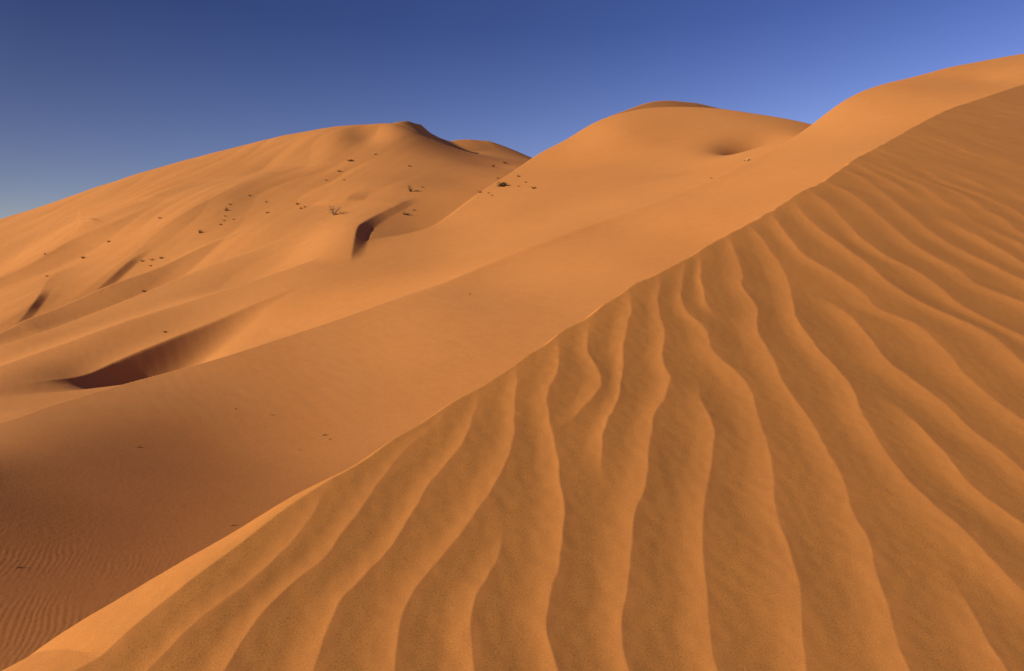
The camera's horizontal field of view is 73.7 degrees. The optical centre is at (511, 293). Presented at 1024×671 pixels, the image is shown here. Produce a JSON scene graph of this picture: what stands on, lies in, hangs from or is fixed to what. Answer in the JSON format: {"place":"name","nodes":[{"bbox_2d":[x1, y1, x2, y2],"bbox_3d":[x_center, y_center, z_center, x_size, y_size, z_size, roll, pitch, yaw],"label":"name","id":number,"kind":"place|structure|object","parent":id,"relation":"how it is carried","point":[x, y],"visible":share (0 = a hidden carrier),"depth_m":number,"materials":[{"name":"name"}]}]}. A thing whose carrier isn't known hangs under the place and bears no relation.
{"place":"outdoors","nodes":[
{"label":"outdoors","id":0,"kind":"place"},
{"bbox_2d":[0,121,531,387],"bbox_3d":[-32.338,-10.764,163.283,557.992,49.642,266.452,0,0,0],"label":"sand dune","id":1,"kind":"structure","parent":0,"point":[103,282],"depth_m":68.72,"materials":[{"name":"orange sand"}]},
{"bbox_2d":[329,206,340,214],"bbox_3d":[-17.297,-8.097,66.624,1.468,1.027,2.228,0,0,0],"label":"dead shrub","id":2,"kind":"object","parent":1,"relation":"on","point":[332,209],"visible":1,"depth_m":66.38,"materials":[{"name":"brown plant"}]},
{"bbox_2d":[0,107,811,422],"bbox_3d":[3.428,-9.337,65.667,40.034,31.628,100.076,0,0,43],"label":"sand dune","id":3,"kind":"structure","parent":0,"point":[604,169],"depth_m":52.59,"materials":[{"name":"orange sand"}]},
{"bbox_2d":[0,54,1023,670],"bbox_3d":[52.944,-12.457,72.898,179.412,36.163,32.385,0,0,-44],"label":"sand dune","id":4,"kind":"structure","parent":0,"point":[100,508],"depth_m":23.50,"materials":[{"name":"orange sand"}]},
{"bbox_2d":[0,0,1023,218],"label":"sky","id":5,"kind":"structure","parent":0,"point":[94,93],"materials":[{"name":"blue"}]},
{"bbox_2d":[2,84,1023,670],"bbox_3d":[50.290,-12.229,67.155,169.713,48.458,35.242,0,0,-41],"label":"foreground dune","id":6,"kind":"structure","parent":0,"point":[786,436],"depth_m":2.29,"materials":[{"name":"orange sand"}]},
{"bbox_2d":[609,101,719,116],"bbox_3d":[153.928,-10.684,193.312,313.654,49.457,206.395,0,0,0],"label":"sand dune","id":7,"kind":"structure","parent":0,"point":[654,104],"depth_m":104.37,"materials":[{"name":"orange sand"}]}
]}

